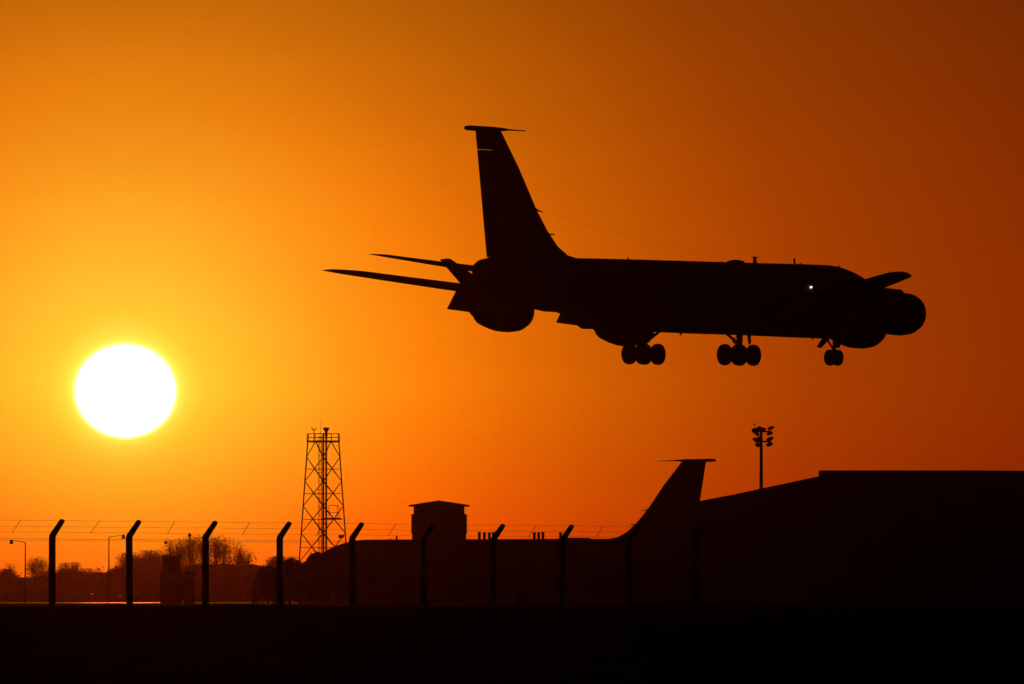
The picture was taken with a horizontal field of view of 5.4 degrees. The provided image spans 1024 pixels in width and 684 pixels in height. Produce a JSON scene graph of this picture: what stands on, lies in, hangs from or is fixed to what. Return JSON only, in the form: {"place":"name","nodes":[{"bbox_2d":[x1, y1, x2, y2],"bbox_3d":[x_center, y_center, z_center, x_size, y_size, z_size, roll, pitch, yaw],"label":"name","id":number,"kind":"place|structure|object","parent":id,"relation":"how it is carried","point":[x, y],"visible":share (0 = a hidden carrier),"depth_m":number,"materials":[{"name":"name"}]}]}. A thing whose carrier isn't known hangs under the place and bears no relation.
{"place":"outdoors","nodes":[
{"label":"outdoors","id":0,"kind":"place"},
{"bbox_2d":[0,602,319,602],"bbox_3d":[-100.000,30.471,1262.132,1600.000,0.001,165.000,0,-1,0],"label":"runway","id":1,"kind":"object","parent":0,"point":[135,602],"visible":0.15,"depth_m":1316.06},
{"bbox_2d":[183,571,195,603],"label":"equipment shed","id":2,"kind":"structure","parent":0,"point":[188,587],"depth_m":1144.69,"materials":[{"name":"black"}]},
{"bbox_2d":[185,585,191,603],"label":"door","id":3,"kind":"structure","parent":2,"relation":"in","point":[188,588],"depth_m":1144.73,"materials":[{"name":"paint"}]},
{"bbox_2d":[322,532,654,603],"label":"flat roofed building","id":4,"kind":"structure","parent":0,"point":[611,590],"depth_m":1149.68,"materials":[{"name":"black"}]},
{"bbox_2d":[448,585,462,594],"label":"window","id":5,"kind":"structure","parent":4,"relation":"in","point":[452,589],"depth_m":1149.78,"materials":[{"name":"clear glass"}]},
{"bbox_2d":[527,584,541,594],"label":"window","id":6,"kind":"structure","parent":4,"relation":"in","point":[533,589],"depth_m":1149.78,"materials":[{"name":"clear glass"}]},
{"bbox_2d":[554,584,567,594],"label":"window","id":7,"kind":"structure","parent":4,"relation":"in","point":[556,587],"depth_m":1149.78,"materials":[{"name":"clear glass"}]},
{"bbox_2d":[580,582,593,594],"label":"window","id":8,"kind":"structure","parent":4,"relation":"in","point":[586,588],"depth_m":1149.78,"materials":[{"name":"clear glass"}]},
{"bbox_2d":[606,581,620,594],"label":"window","id":9,"kind":"structure","parent":4,"relation":"in","point":[612,587],"depth_m":1149.78,"materials":[{"name":"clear glass"}]},
{"bbox_2d":[633,581,646,594],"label":"window","id":10,"kind":"structure","parent":4,"relation":"in","point":[639,587],"depth_m":1149.78,"materials":[{"name":"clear glass"}]},
{"bbox_2d":[0,604,1023,683],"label":"grass bank","id":11,"kind":"structure","parent":0,"point":[842,647],"depth_m":187.87,"materials":[{"name":"black plant"}]},
{"bbox_2d":[0,602,1023,620],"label":"grass","id":12,"kind":"structure","parent":0,"point":[965,604],"depth_m":200.49,"materials":[{"name":"black plant"}]},
{"bbox_2d":[0,600,1023,606],"bbox_3d":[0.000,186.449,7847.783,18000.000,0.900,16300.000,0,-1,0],"label":"ground","id":13,"kind":"structure","parent":0,"point":[59,604],"depth_m":1008.32,"materials":[{"name":"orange plant"}]},
{"bbox_2d":[0,569,18,599],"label":"broadleaf tree","id":14,"kind":"object","parent":13,"relation":"on","point":[4,589],"visible":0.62,"depth_m":2598.65,"materials":[{"name":"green plant"}]},
{"bbox_2d":[0,563,22,599],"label":"broadleaf tree","id":15,"kind":"object","parent":13,"relation":"on","point":[11,575],"visible":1,"depth_m":2449.35,"materials":[{"name":"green plant"}]},
{"bbox_2d":[9,541,25,601],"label":"street lamp","id":16,"kind":"object","parent":13,"relation":"on","point":[11,542],"visible":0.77,"depth_m":1389.62,"materials":[{"name":"metal"}]},
{"bbox_2d":[23,556,48,599],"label":"broadleaf tree","id":17,"kind":"object","parent":13,"relation":"on","point":[32,567],"visible":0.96,"depth_m":2498.70,"materials":[{"name":"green plant"}]},
{"bbox_2d":[56,562,82,599],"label":"broadleaf tree","id":18,"kind":"object","parent":13,"relation":"on","point":[72,573],"visible":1,"depth_m":2548.60,"materials":[{"name":"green plant"}]},
{"bbox_2d":[71,568,103,599],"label":"broadleaf tree","id":19,"kind":"object","parent":13,"relation":"on","point":[91,579],"visible":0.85,"depth_m":2598.63,"materials":[{"name":"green plant"}]},
{"bbox_2d":[106,565,125,599],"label":"broadleaf tree","id":20,"kind":"object","parent":13,"relation":"on","point":[117,577],"visible":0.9,"depth_m":2497.77,"materials":[{"name":"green plant"}]},
{"bbox_2d":[108,534,124,601],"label":"street lamp","id":21,"kind":"object","parent":13,"relation":"on","point":[123,536],"visible":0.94,"depth_m":1419.63,"materials":[{"name":"metal"}]},
{"bbox_2d":[115,552,151,598],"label":"broadleaf tree","id":22,"kind":"object","parent":13,"relation":"on","point":[122,561],"visible":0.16,"depth_m":2548.79,"materials":[{"name":"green plant"}]},
{"bbox_2d":[133,550,162,599],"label":"broadleaf tree","id":23,"kind":"object","parent":13,"relation":"on","point":[145,568],"visible":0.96,"depth_m":2518.28,"materials":[{"name":"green plant"}]},
{"bbox_2d":[0,558,315,599],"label":"hedgerow","id":24,"kind":"object","parent":13,"relation":"on","point":[20,590],"visible":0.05,"depth_m":2639.55,"materials":[{"name":"black plant"}]},
{"bbox_2d":[152,548,177,598],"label":"broadleaf tree","id":25,"kind":"object","parent":13,"relation":"on","point":[159,571],"visible":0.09,"depth_m":2558.60,"materials":[{"name":"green plant"}]},
{"bbox_2d":[159,555,182,603],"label":"control cabin","id":26,"kind":"object","parent":13,"relation":"on","point":[171,578],"visible":1,"depth_m":1149.70,"materials":[{"name":"paint"}]},
{"bbox_2d":[159,538,195,594],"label":"poplar tree","id":27,"kind":"object","parent":13,"relation":"on","point":[180,546],"visible":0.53,"depth_m":2498.89,"materials":[{"name":"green plant"}]},
{"bbox_2d":[188,534,190,570],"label":"camera pole","id":28,"kind":"object","parent":13,"relation":"on","point":[189,535],"visible":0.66,"depth_m":1499.64,"materials":[{"name":"metal"}]},
{"bbox_2d":[180,535,201,597],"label":"poplar tree","id":29,"kind":"object","parent":13,"relation":"on","point":[192,562],"visible":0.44,"depth_m":2539.01,"materials":[{"name":"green plant"}]},
{"bbox_2d":[186,535,221,597],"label":"poplar tree","id":30,"kind":"object","parent":13,"relation":"on","point":[199,548],"visible":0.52,"depth_m":2499.24,"materials":[{"name":"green plant"}]},
{"bbox_2d":[209,535,235,599],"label":"poplar tree","id":31,"kind":"object","parent":13,"relation":"on","point":[215,562],"visible":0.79,"depth_m":2529.05,"materials":[{"name":"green plant"}]},
{"bbox_2d":[215,538,249,599],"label":"broadleaf tree","id":32,"kind":"object","parent":13,"relation":"on","point":[238,560],"visible":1,"depth_m":2499.02,"materials":[{"name":"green plant"}]},
{"bbox_2d":[231,549,256,599],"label":"broadleaf tree","id":33,"kind":"object","parent":13,"relation":"on","point":[247,563],"visible":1,"depth_m":2519.28,"materials":[{"name":"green plant"}]},
{"bbox_2d":[245,564,264,599],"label":"broadleaf tree","id":34,"kind":"object","parent":13,"relation":"on","point":[254,573],"visible":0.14,"depth_m":2558.83,"materials":[{"name":"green plant"}]},
{"bbox_2d":[264,556,298,597],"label":"broadleaf tree","id":35,"kind":"object","parent":13,"relation":"on","point":[273,560],"visible":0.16,"depth_m":2448.78,"materials":[{"name":"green plant"}]},
{"bbox_2d":[296,427,346,597],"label":"lattice mast","id":36,"kind":"object","parent":13,"relation":"on","point":[321,441],"visible":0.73,"depth_m":1399.53,"materials":[{"name":"metal"}]},
{"bbox_2d":[0,519,706,606],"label":"perimeter fence","id":37,"kind":"object","parent":13,"relation":"on","point":[129,539],"visible":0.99,"depth_m":234.52,"materials":[{"name":"metal"}]},
{"bbox_2d":[409,500,469,538],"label":"lookout tower","id":38,"kind":"structure","parent":13,"relation":"on","point":[438,513],"depth_m":1174.88,"materials":[{"name":"paint"}]},
{"bbox_2d":[0,0,1023,576],"label":"sky","id":39,"kind":"structure","parent":0,"point":[180,180],"materials":[{"name":"orange"}]},
{"bbox_2d":[322,125,925,365],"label":"military tanker jet","id":40,"kind":"object","parent":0,"point":[520,274],"visible":1,"depth_m":620.19,"materials":[{"name":"grey paint"}]},
{"bbox_2d":[752,423,773,488],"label":"floodlight mast","id":41,"kind":"object","parent":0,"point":[757,430],"visible":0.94,"depth_m":1249.88,"materials":[{"name":"metal"}]},
{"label":"apron","id":42,"kind":"object","parent":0,"visible":0},
{"bbox_2d":[251,564,284,604],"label":"bush","id":43,"kind":"object","parent":42,"relation":"on","point":[263,582],"visible":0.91,"depth_m":954.17,"materials":[{"name":"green plant"}]},
{"bbox_2d":[272,558,304,604],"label":"bush","id":44,"kind":"object","parent":42,"relation":"on","point":[291,571],"visible":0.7,"depth_m":948.74,"materials":[{"name":"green plant"}]},
{"bbox_2d":[296,550,337,604],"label":"bush","id":45,"kind":"object","parent":42,"relation":"on","point":[315,575],"visible":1,"depth_m":943.91,"materials":[{"name":"black plant"}]},
{"bbox_2d":[321,459,748,604],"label":"military tanker jet","id":46,"kind":"object","parent":42,"relation":"on","point":[396,566],"visible":0.88,"depth_m":993.17,"materials":[{"name":"grey paint"}]},
{"bbox_2d":[655,470,1023,603],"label":"aircraft hangar","id":47,"kind":"structure","parent":42,"relation":"on","point":[889,536],"depth_m":1009.48,"materials":[{"name":"paint"}]},
{"bbox_2d":[697,517,763,603],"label":"sliding door","id":48,"kind":"structure","parent":47,"relation":"in","point":[736,576],"depth_m":1009.24,"materials":[{"name":"paint"}]},
{"bbox_2d":[765,517,832,603],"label":"sliding door","id":49,"kind":"structure","parent":47,"relation":"in","point":[798,550],"depth_m":1009.49,"materials":[{"name":"paint"}]},
{"bbox_2d":[834,517,900,603],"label":"sliding door","id":50,"kind":"structure","parent":47,"relation":"in","point":[867,550],"depth_m":1009.24,"materials":[{"name":"paint"}]},
{"bbox_2d":[902,517,969,603],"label":"sliding door","id":51,"kind":"structure","parent":47,"relation":"in","point":[935,550],"depth_m":1009.49,"materials":[{"name":"paint"}]},
{"bbox_2d":[971,517,1023,603],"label":"sliding door","id":52,"kind":"structure","parent":47,"relation":"in","point":[997,543],"depth_m":1009.24,"materials":[{"name":"paint"}]}
]}

